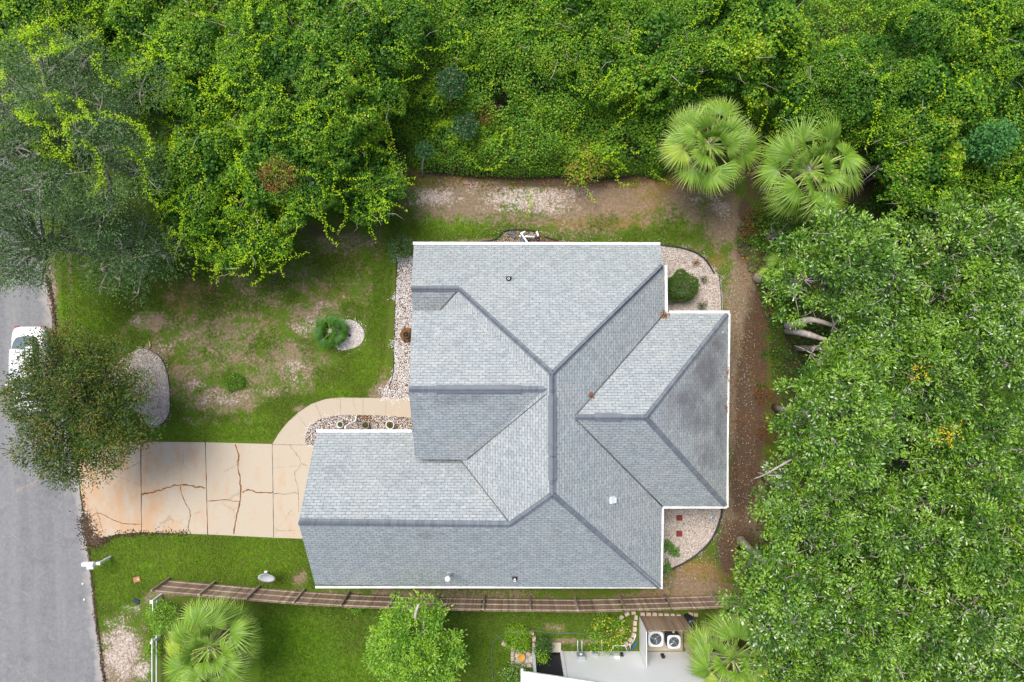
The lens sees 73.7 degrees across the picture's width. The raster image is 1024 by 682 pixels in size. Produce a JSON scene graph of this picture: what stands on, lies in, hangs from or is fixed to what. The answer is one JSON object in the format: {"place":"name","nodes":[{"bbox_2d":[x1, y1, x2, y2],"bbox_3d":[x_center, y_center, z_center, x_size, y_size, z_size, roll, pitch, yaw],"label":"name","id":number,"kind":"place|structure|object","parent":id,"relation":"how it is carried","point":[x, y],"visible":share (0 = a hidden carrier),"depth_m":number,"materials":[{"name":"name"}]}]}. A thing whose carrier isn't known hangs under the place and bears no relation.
{"place":"outdoors","nodes":[
{"label":"outdoors","id":0,"kind":"place"},
{"bbox_2d":[0,3,102,681],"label":"road","id":1,"kind":"structure","parent":0,"point":[47,627],"depth_m":36.62,"materials":[{"name":"grey asphalt"}]},
{"bbox_2d":[5,326,56,411],"bbox_3d":[-25.386,1.493,35.947,2.160,1.445,4.565,0,90,0],"label":"parked car","id":2,"kind":"object","parent":1,"relation":"on","point":[17,333],"visible":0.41,"depth_m":35.68,"materials":[{"name":"white paint"}]},
{"bbox_2d":[96,601,155,681],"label":"grass","id":3,"kind":"structure","parent":0,"point":[130,618],"depth_m":36.65,"materials":[{"name":"green plant"}]},
{"bbox_2d":[78,442,312,538],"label":"driveway","id":4,"kind":"structure","parent":0,"point":[239,489],"depth_m":36.64,"materials":[{"name":"concrete"}]},
{"bbox_2d":[59,204,403,442],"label":"grass","id":5,"kind":"structure","parent":0,"point":[370,324],"depth_m":36.65,"materials":[{"name":"green plant"}]},
{"bbox_2d":[272,397,410,444],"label":"path","id":6,"kind":"structure","parent":0,"point":[292,432],"depth_m":36.64,"materials":[{"name":"concrete"}]},
{"bbox_2d":[259,604,633,681],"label":"grass","id":7,"kind":"structure","parent":0,"point":[357,645],"depth_m":36.65,"materials":[{"name":"green plant"}]},
{"bbox_2d":[35,0,1023,681],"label":"ground","id":8,"kind":"structure","parent":0,"point":[559,206],"depth_m":36.68,"materials":[{"name":"green plant"}]},
{"bbox_2d":[0,161,102,299],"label":"oak tree","id":9,"kind":"object","parent":8,"relation":"on","point":[39,246],"visible":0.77,"depth_m":30.72,"materials":[{"name":"green plant"}]},
{"bbox_2d":[0,0,139,93],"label":"vine covered tree","id":10,"kind":"object","parent":8,"relation":"on","point":[12,12],"visible":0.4,"depth_m":30.03,"materials":[{"name":"green plant"}]},
{"bbox_2d":[0,11,178,251],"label":"oak tree","id":11,"kind":"object","parent":8,"relation":"on","point":[73,143],"visible":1,"depth_m":28.75,"materials":[{"name":"green plant"}]},
{"bbox_2d":[81,556,111,568],"bbox_3d":[-21.857,11.659,35.977,0.830,1.385,0.370,0,90,0],"label":"mailbox","id":12,"kind":"object","parent":8,"relation":"on","point":[89,565],"visible":1,"depth_m":35.42,"materials":[{"name":"white metal"}]},
{"bbox_2d":[45,277,188,681],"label":"loose soil","id":13,"kind":"structure","parent":8,"relation":"on","point":[93,542],"depth_m":36.63,"materials":[{"name":"brown soil"}]},
{"bbox_2d":[49,185,195,312],"bbox_3d":[-18.169,-4.704,33.477,6.206,6.629,6.348,-36,90,0],"label":"oak tree","id":14,"kind":"object","parent":8,"relation":"on","point":[130,248],"visible":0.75,"depth_m":31.58,"materials":[{"name":"green plant"}]},
{"bbox_2d":[60,0,218,94],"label":"vine covered tree","id":15,"kind":"object","parent":8,"relation":"on","point":[115,14],"visible":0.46,"depth_m":30.45,"materials":[{"name":"green plant"}]},
{"bbox_2d":[110,346,170,430],"bbox_3d":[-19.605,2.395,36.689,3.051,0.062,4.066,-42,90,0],"label":"gravel bed","id":16,"kind":"object","parent":8,"relation":"on","point":[156,385],"visible":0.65,"depth_m":36.66,"materials":[{"name":"grey gravel"}]},
{"bbox_2d":[0,313,165,497],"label":"crape myrtle","id":17,"kind":"object","parent":16,"relation":"on","point":[92,393],"visible":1,"depth_m":31.46,"materials":[{"name":"green plant"}]},
{"bbox_2d":[139,634,163,660],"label":"shrub","id":18,"kind":"object","parent":8,"relation":"on","point":[148,648],"visible":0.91,"depth_m":36.22,"materials":[{"name":"green plant"}]},
{"bbox_2d":[150,593,162,681],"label":"vinyl fence","id":19,"kind":"object","parent":8,"relation":"on","point":[153,600],"visible":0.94,"depth_m":35.99,"materials":[{"name":"white plastic"}]},
{"bbox_2d":[142,597,180,636],"bbox_3d":[-18.500,14.585,36.034,2.096,1.361,2.112,0,90,0],"label":"shrub","id":20,"kind":"object","parent":8,"relation":"on","point":[151,613],"visible":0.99,"depth_m":35.96,"materials":[{"name":"green plant"}]},
{"bbox_2d":[0,0,399,222],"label":"vine thicket","id":21,"kind":"object","parent":8,"relation":"on","point":[164,128],"visible":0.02,"depth_m":36.16,"materials":[{"name":"green plant"}]},
{"bbox_2d":[113,5,287,177],"bbox_3d":[-14.133,-11.507,33.049,8.566,7.473,8.047,0,90,0],"label":"vine covered tree","id":22,"kind":"object","parent":8,"relation":"on","point":[186,91],"visible":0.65,"depth_m":30.18,"materials":[{"name":"green plant"}]},
{"bbox_2d":[125,100,283,279],"bbox_3d":[-14.519,-7.261,33.078,8.129,7.400,8.680,0,90,0],"label":"vine covered tree","id":23,"kind":"object","parent":8,"relation":"on","point":[185,188],"visible":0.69,"depth_m":31.09,"materials":[{"name":"green plant"}]},
{"bbox_2d":[88,532,326,617],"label":"grass","id":24,"kind":"structure","parent":8,"relation":"on","point":[230,559],"depth_m":36.65,"materials":[{"name":"green plant"}]},
{"bbox_2d":[162,594,262,681],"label":"fan palm","id":25,"kind":"object","parent":8,"relation":"on","point":[217,614],"visible":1,"depth_m":32.23,"materials":[{"name":"green plant"}]},
{"bbox_2d":[224,373,244,393],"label":"ground cover clump","id":26,"kind":"object","parent":8,"relation":"on","point":[239,377],"visible":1,"depth_m":36.49,"materials":[{"name":"green plant"}]},
{"bbox_2d":[182,188,309,286],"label":"vine covered tree","id":27,"kind":"object","parent":8,"relation":"on","point":[242,254],"visible":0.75,"depth_m":32.44,"materials":[{"name":"green plant"}]},
{"bbox_2d":[187,0,317,67],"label":"vine covered tree","id":28,"kind":"object","parent":8,"relation":"on","point":[227,8],"visible":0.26,"depth_m":30.76,"materials":[{"name":"green plant"}]},
{"bbox_2d":[258,570,274,582],"bbox_3d":[-12.799,12.380,35.995,0.784,1.350,0.775,44,90,0],"label":"satellite dish","id":29,"kind":"object","parent":8,"relation":"on","point":[267,578],"visible":1,"depth_m":35.70,"materials":[{"name":"white metal"}]},
{"bbox_2d":[201,71,372,246],"bbox_3d":[-10.562,-8.488,33.242,8.482,7.101,8.201,0,90,0],"label":"vine covered tree","id":30,"kind":"object","parent":8,"relation":"on","point":[290,199],"visible":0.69,"depth_m":30.88,"materials":[{"name":"green plant"}]},
{"bbox_2d":[255,149,300,200],"bbox_3d":[-10.361,-7.275,30.072,2.072,1.110,1.960,35,90,0],"label":"dead branch patch","id":31,"kind":"object","parent":30,"relation":"attached to","point":[283,168],"visible":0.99,"depth_m":30.11,"materials":[{"name":"brown plant"}]},
{"bbox_2d":[197,0,394,169],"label":"vine covered tree","id":32,"kind":"object","parent":8,"relation":"on","point":[248,104],"visible":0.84,"depth_m":30.03,"materials":[{"name":"green plant"}]},
{"bbox_2d":[329,319,365,350],"bbox_3d":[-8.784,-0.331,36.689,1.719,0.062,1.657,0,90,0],"label":"gravel bed","id":33,"kind":"object","parent":8,"relation":"on","point":[350,329],"visible":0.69,"depth_m":36.66,"materials":[{"name":"white gravel"}]},
{"bbox_2d":[311,312,349,349],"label":"fan palm","id":34,"kind":"object","parent":33,"relation":"on","point":[335,322],"visible":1,"depth_m":35.90,"materials":[{"name":"green plant"}]},
{"bbox_2d":[302,410,412,448],"bbox_3d":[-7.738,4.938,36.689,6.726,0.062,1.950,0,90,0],"label":"gravel bed","id":35,"kind":"object","parent":8,"relation":"on","point":[358,425],"visible":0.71,"depth_m":36.66,"materials":[{"name":"beige gravel"}]},
{"bbox_2d":[324,139,414,242],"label":"vine covered tree","id":36,"kind":"object","parent":8,"relation":"on","point":[379,190],"visible":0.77,"depth_m":33.09,"materials":[{"name":"green plant"}]},
{"bbox_2d":[328,81,410,166],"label":"vine covered tree","id":37,"kind":"object","parent":8,"relation":"on","point":[371,135],"visible":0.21,"depth_m":32.35,"materials":[{"name":"green plant"}]},
{"bbox_2d":[292,0,448,117],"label":"vine covered tree","id":38,"kind":"object","parent":8,"relation":"on","point":[376,11],"visible":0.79,"depth_m":30.41,"materials":[{"name":"green plant"}]},
{"bbox_2d":[375,254,412,406],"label":"gravel","id":39,"kind":"structure","parent":8,"relation":"on","point":[399,350],"depth_m":36.63,"materials":[{"name":"beige gravel"}]},
{"bbox_2d":[400,327,411,341],"bbox_3d":[-5.623,-0.335,36.410,0.792,0.520,0.800,0,90,0],"label":"fountain","id":40,"kind":"object","parent":39,"relation":"on","point":[405,334],"visible":0.88,"depth_m":36.37,"materials":[{"name":"brown stone"}]},
{"bbox_2d":[385,230,416,264],"bbox_3d":[-5.951,-4.938,35.939,1.939,1.543,1.761,-36,90,0],"label":"shrub","id":41,"kind":"object","parent":8,"relation":"on","point":[402,246],"visible":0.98,"depth_m":35.82,"materials":[{"name":"green plant"}]},
{"bbox_2d":[361,588,469,681],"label":"broadleaf tree","id":42,"kind":"object","parent":8,"relation":"on","point":[400,636],"visible":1,"depth_m":31.68,"materials":[{"name":"green plant"}]},
{"bbox_2d":[414,140,434,177],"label":"pine sapling","id":43,"kind":"object","parent":8,"relation":"on","point":[422,148],"visible":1,"depth_m":34.12,"materials":[{"name":"green plant"}]},
{"bbox_2d":[435,64,467,119],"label":"pine sapling","id":44,"kind":"object","parent":8,"relation":"on","point":[447,76],"visible":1,"depth_m":32.13,"materials":[{"name":"green plant"}]},
{"bbox_2d":[150,577,755,611],"bbox_3d":[-2.811,13.443,35.740,31.262,1.900,0.682,2,90,0],"label":"wooden fence","id":45,"kind":"object","parent":8,"relation":"on","point":[219,590],"visible":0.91,"depth_m":35.65,"materials":[{"name":"brown wood"}]},
{"bbox_2d":[451,112,479,142],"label":"pine sapling","id":46,"kind":"object","parent":8,"relation":"on","point":[467,129],"visible":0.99,"depth_m":33.48,"materials":[{"name":"green plant"}]},
{"bbox_2d":[413,0,533,89],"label":"vine covered tree","id":47,"kind":"object","parent":8,"relation":"on","point":[451,42],"visible":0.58,"depth_m":32.22,"materials":[{"name":"green plant"}]},
{"bbox_2d":[298,242,730,588],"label":"house","id":48,"kind":"structure","parent":8,"relation":"on","point":[518,457],"depth_m":32.15,"materials":[{"name":"grey"}]},
{"bbox_2d":[499,656,530,681],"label":"shrub","id":49,"kind":"object","parent":8,"relation":"on","point":[509,671],"visible":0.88,"depth_m":35.99,"materials":[{"name":"green plant"}]},
{"bbox_2d":[503,622,533,653],"bbox_3d":[0.405,15.810,36.189,1.739,1.096,1.789,0,90,0],"label":"shrub","id":50,"kind":"object","parent":8,"relation":"on","point":[519,635],"visible":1,"depth_m":36.09,"materials":[{"name":"green plant"}]},
{"bbox_2d":[405,168,661,191],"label":"fallen leaves","id":51,"kind":"object","parent":8,"relation":"on","point":[517,180],"visible":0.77,"depth_m":36.64,"materials":[{"name":"plant"}]},
{"bbox_2d":[501,231,571,241],"bbox_3d":[1.391,-5.324,36.689,4.252,0.062,1.097,2,90,0],"label":"gravel bed","id":52,"kind":"object","parent":8,"relation":"on","point":[540,238],"visible":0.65,"depth_m":36.66,"materials":[{"name":"beige gravel"}]},
{"bbox_2d":[533,634,554,661],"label":"shrub","id":53,"kind":"object","parent":8,"relation":"on","point":[545,644],"visible":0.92,"depth_m":35.73,"materials":[{"name":"green plant"}]},
{"bbox_2d":[506,0,638,138],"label":"vine covered tree","id":54,"kind":"object","parent":8,"relation":"on","point":[595,65],"visible":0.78,"depth_m":31.74,"materials":[{"name":"green plant"}]},
{"bbox_2d":[336,0,814,179],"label":"vine thicket","id":55,"kind":"object","parent":8,"relation":"on","point":[607,121],"visible":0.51,"depth_m":33.91,"materials":[{"name":"green plant"}]},
{"bbox_2d":[374,9,779,215],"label":"trailing vines","id":56,"kind":"object","parent":8,"relation":"on","point":[439,124],"visible":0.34,"depth_m":34.40,"materials":[{"name":"green plant"}]},
{"bbox_2d":[557,123,619,189],"bbox_3d":[3.964,-9.666,35.182,3.479,1.765,3.217,-16,90,0],"label":"dry bush","id":57,"kind":"object","parent":8,"relation":"on","point":[590,175],"visible":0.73,"depth_m":35.15,"materials":[{"name":"green plant"}]},
{"bbox_2d":[431,229,754,587],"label":"stray pebbles","id":58,"kind":"object","parent":8,"relation":"on","point":[732,405],"visible":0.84,"depth_m":36.65,"materials":[{"name":"brown stone"}]},
{"bbox_2d":[584,612,630,655],"bbox_3d":[5.052,15.533,35.987,2.521,1.463,2.406,0,90,0],"label":"flowering shrub","id":59,"kind":"object","parent":8,"relation":"on","point":[606,630],"visible":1,"depth_m":36.06,"materials":[{"name":"green plant"}]},
{"bbox_2d":[521,640,782,681],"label":"neighbour house","id":60,"kind":"structure","parent":8,"relation":"on","point":[593,666],"depth_m":34.84,"materials":[{"name":"white"}]},
{"bbox_2d":[642,621,682,650],"bbox_3d":[8.076,15.764,36.660,2.150,0.080,1.700,0,90,0],"label":"concrete pad","id":61,"kind":"object","parent":8,"relation":"on","point":[664,647],"visible":0.29,"depth_m":36.62,"materials":[{"name":"beige concrete"}]},
{"bbox_2d":[645,628,662,646],"bbox_3d":[7.526,15.599,36.162,0.800,0.916,0.800,0,90,0],"label":"air conditioner","id":62,"kind":"object","parent":61,"relation":"on","point":[654,638],"visible":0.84,"depth_m":35.72,"materials":[{"name":"white metal"}]},
{"bbox_2d":[664,631,680,648],"bbox_3d":[8.516,15.820,36.247,0.700,0.746,0.700,0,90,0],"label":"air conditioner","id":63,"kind":"object","parent":61,"relation":"on","point":[672,640],"visible":0.98,"depth_m":35.89,"materials":[{"name":"white metal"}]},
{"bbox_2d":[639,615,691,666],"bbox_3d":[8.046,15.645,35.670,2.420,2.040,1.888,0,90,0],"label":"condenser enclosure","id":64,"kind":"object","parent":8,"relation":"on","point":[665,623],"visible":0.93,"depth_m":35.57,"materials":[{"name":"brown wood"}]},
{"bbox_2d":[593,0,749,127],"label":"vine covered tree","id":65,"kind":"object","parent":8,"relation":"on","point":[673,83],"visible":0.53,"depth_m":31.70,"materials":[{"name":"green plant"}]},
{"bbox_2d":[658,239,726,310],"bbox_3d":[9.163,-3.000,36.689,4.325,0.062,4.325,0,90,0],"label":"gravel bed","id":66,"kind":"object","parent":8,"relation":"on","point":[709,302],"visible":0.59,"depth_m":36.66,"materials":[{"name":"beige gravel"}]},
{"bbox_2d":[667,268,699,302],"bbox_3d":[8.970,-2.922,36.028,1.843,1.370,1.855,0,90,0],"label":"round shrub","id":67,"kind":"object","parent":66,"relation":"on","point":[692,291],"visible":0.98,"depth_m":35.74,"materials":[{"name":"green plant"}]},
{"bbox_2d":[663,508,725,578],"bbox_3d":[9.401,10.638,36.689,3.800,0.062,3.950,0,90,0],"label":"gravel bed","id":68,"kind":"object","parent":8,"relation":"on","point":[687,518],"visible":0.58,"depth_m":36.66,"materials":[{"name":"beige gravel"}]},
{"bbox_2d":[663,508,722,573],"bbox_3d":[9.968,10.895,36.620,0.929,0.095,4.959,41,90,0],"label":"bed edging","id":69,"kind":"object","parent":68,"relation":"on","point":[702,549],"visible":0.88,"depth_m":36.57,"materials":[{"name":"black plastic"}]},
{"bbox_2d":[658,93,765,196],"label":"fan palm","id":70,"kind":"object","parent":8,"relation":"on","point":[682,131],"visible":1,"depth_m":31.66,"materials":[{"name":"green plant"}]},
{"bbox_2d":[682,607,775,681],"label":"fan palm","id":71,"kind":"object","parent":8,"relation":"on","point":[699,640],"visible":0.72,"depth_m":32.68,"materials":[{"name":"green plant"}]},
{"bbox_2d":[664,0,819,122],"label":"vine covered tree","id":72,"kind":"object","parent":8,"relation":"on","point":[752,55],"visible":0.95,"depth_m":30.63,"materials":[{"name":"green plant"}]},
{"bbox_2d":[735,535,765,564],"bbox_3d":[12.161,10.586,34.577,0.706,4.269,0.491,45,90,0],"label":"leaning trunk","id":73,"kind":"object","parent":8,"relation":"on","point":[739,538],"visible":0.53,"depth_m":35.11,"materials":[{"name":"grey plant"}]},
{"bbox_2d":[720,231,787,608],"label":"fallen leaves","id":74,"kind":"object","parent":8,"relation":"on","point":[749,414],"visible":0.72,"depth_m":36.64,"materials":[{"name":"brown plant"}]},
{"bbox_2d":[757,249,804,290],"bbox_3d":[13.805,-3.514,35.118,2.683,3.204,2.340,0,90,0],"label":"shrub","id":75,"kind":"object","parent":8,"relation":"on","point":[772,262],"visible":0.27,"depth_m":34.71,"materials":[{"name":"green plant"}]},
{"bbox_2d":[760,210,802,255],"bbox_3d":[13.698,-5.545,35.563,2.142,2.423,2.551,38,90,0],"label":"shrub","id":76,"kind":"object","parent":8,"relation":"on","point":[772,236],"visible":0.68,"depth_m":34.94,"materials":[{"name":"green plant"}]},
{"bbox_2d":[713,526,854,657],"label":"broadleaf tree","id":77,"kind":"object","parent":8,"relation":"on","point":[798,592],"visible":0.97,"depth_m":29.83,"materials":[{"name":"green plant"}]},
{"bbox_2d":[739,624,861,681],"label":"broadleaf tree","id":78,"kind":"object","parent":8,"relation":"on","point":[789,667],"visible":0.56,"depth_m":31.33,"materials":[{"name":"green plant"}]},
{"bbox_2d":[783,317,832,329],"bbox_3d":[13.888,-0.818,33.588,2.034,6.277,0.554,0,90,0],"label":"tree limb","id":79,"kind":"object","parent":8,"relation":"on","point":[806,320],"visible":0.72,"depth_m":30.57,"materials":[{"name":"grey plant"}]},
{"bbox_2d":[745,437,872,566],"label":"broadleaf tree","id":80,"kind":"object","parent":8,"relation":"on","point":[793,501],"visible":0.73,"depth_m":30.01,"materials":[{"name":"green plant"}]},
{"bbox_2d":[751,110,870,223],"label":"fan palm","id":81,"kind":"object","parent":8,"relation":"on","point":[788,198],"visible":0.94,"depth_m":30.85,"materials":[{"name":"green plant"}]},
{"bbox_2d":[784,328,837,345],"bbox_3d":[14.014,-0.248,33.736,1.785,5.972,0.911,0,90,0],"label":"tree limb","id":82,"kind":"object","parent":8,"relation":"on","point":[803,333],"visible":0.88,"depth_m":31.07,"materials":[{"name":"grey plant"}]},
{"bbox_2d":[759,29,872,162],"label":"vine covered tree","id":83,"kind":"object","parent":8,"relation":"on","point":[804,104],"visible":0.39,"depth_m":31.29,"materials":[{"name":"green plant"}]},
{"bbox_2d":[757,195,923,340],"bbox_3d":[14.532,-2.902,32.291,6.694,8.972,6.169,19,90,0],"label":"broadleaf tree","id":84,"kind":"object","parent":8,"relation":"on","point":[832,273],"visible":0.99,"depth_m":29.39,"materials":[{"name":"green plant"}]},
{"bbox_2d":[763,344,920,497],"bbox_3d":[14.197,3.558,31.730,5.914,10.126,6.618,-39,90,0],"label":"broadleaf tree","id":85,"kind":"object","parent":8,"relation":"on","point":[837,447],"visible":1,"depth_m":28.48,"materials":[{"name":"green plant"}]},
{"bbox_2d":[791,288,921,400],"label":"broadleaf tree","id":86,"kind":"object","parent":8,"relation":"on","point":[859,339],"visible":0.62,"depth_m":29.62,"materials":[{"name":"green plant"}]},
{"bbox_2d":[797,551,941,681],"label":"broadleaf tree","id":87,"kind":"object","parent":8,"relation":"on","point":[859,609],"visible":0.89,"depth_m":29.72,"materials":[{"name":"green plant"}]},
{"bbox_2d":[735,194,1023,681],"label":"vine thicket","id":88,"kind":"object","parent":8,"relation":"on","point":[808,288],"visible":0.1,"depth_m":36.13,"materials":[{"name":"green plant"}]},
{"bbox_2d":[759,0,1023,225],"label":"vine thicket","id":89,"kind":"object","parent":8,"relation":"on","point":[828,5],"visible":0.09,"depth_m":35.27,"materials":[{"name":"green plant"}]},
{"bbox_2d":[807,0,1003,150],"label":"vine covered tree","id":90,"kind":"object","parent":8,"relation":"on","point":[896,76],"visible":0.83,"depth_m":29.97,"materials":[{"name":"green plant"}]},
{"bbox_2d":[834,461,980,595],"bbox_3d":[17.875,8.557,32.590,7.147,8.402,6.458,0,90,0],"label":"broadleaf tree","id":91,"kind":"object","parent":8,"relation":"on","point":[890,517],"visible":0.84,"depth_m":29.75,"materials":[{"name":"green plant"}]},
{"bbox_2d":[850,85,974,212],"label":"vine covered tree","id":92,"kind":"object","parent":8,"relation":"on","point":[945,159],"visible":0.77,"depth_m":30.70,"materials":[{"name":"green plant"}]},
{"bbox_2d":[849,279,994,448],"bbox_3d":[18.061,1.163,32.597,7.671,8.363,6.738,41,90,0],"label":"broadleaf tree","id":93,"kind":"object","parent":8,"relation":"on","point":[942,370],"visible":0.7,"depth_m":29.79,"materials":[{"name":"green plant"}]},
{"bbox_2d":[877,180,1023,332],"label":"broadleaf tree","id":94,"kind":"object","parent":8,"relation":"on","point":[938,264],"visible":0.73,"depth_m":29.95,"materials":[{"name":"green plant"}]},
{"bbox_2d":[892,384,1023,516],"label":"broadleaf tree","id":95,"kind":"object","parent":8,"relation":"on","point":[973,429],"visible":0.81,"depth_m":30.09,"materials":[{"name":"green plant"}]},
{"bbox_2d":[895,568,1023,681],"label":"broadleaf tree","id":96,"kind":"object","parent":8,"relation":"on","point":[958,640],"visible":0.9,"depth_m":28.95,"materials":[{"name":"green plant"}]},
{"bbox_2d":[903,463,1023,609],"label":"broadleaf tree","id":97,"kind":"object","parent":8,"relation":"on","point":[1000,534],"visible":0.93,"depth_m":28.88,"materials":[{"name":"green plant"}]},
{"bbox_2d":[915,0,1023,123],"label":"vine covered tree","id":98,"kind":"object","parent":8,"relation":"on","point":[1009,36],"visible":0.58,"depth_m":29.73,"materials":[{"name":"green plant"}]},
{"bbox_2d":[924,266,1023,420],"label":"broadleaf tree","id":99,"kind":"object","parent":8,"relation":"on","point":[995,327],"visible":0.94,"depth_m":28.91,"materials":[{"name":"green plant"}]},
{"bbox_2d":[940,88,1023,215],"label":"vine covered tree","id":100,"kind":"object","parent":8,"relation":"on","point":[1014,176],"visible":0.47,"depth_m":31.35,"materials":[{"name":"green plant"}]},
{"bbox_2d":[957,110,1022,173],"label":"shrub","id":101,"kind":"object","parent":8,"relation":"on","point":[985,144],"visible":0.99,"depth_m":29.57,"materials":[{"name":"green plant"}]},
{"bbox_2d":[408,201,726,245],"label":"grass","id":102,"kind":"structure","parent":0,"point":[559,237],"depth_m":36.65,"materials":[{"name":"green plant"}]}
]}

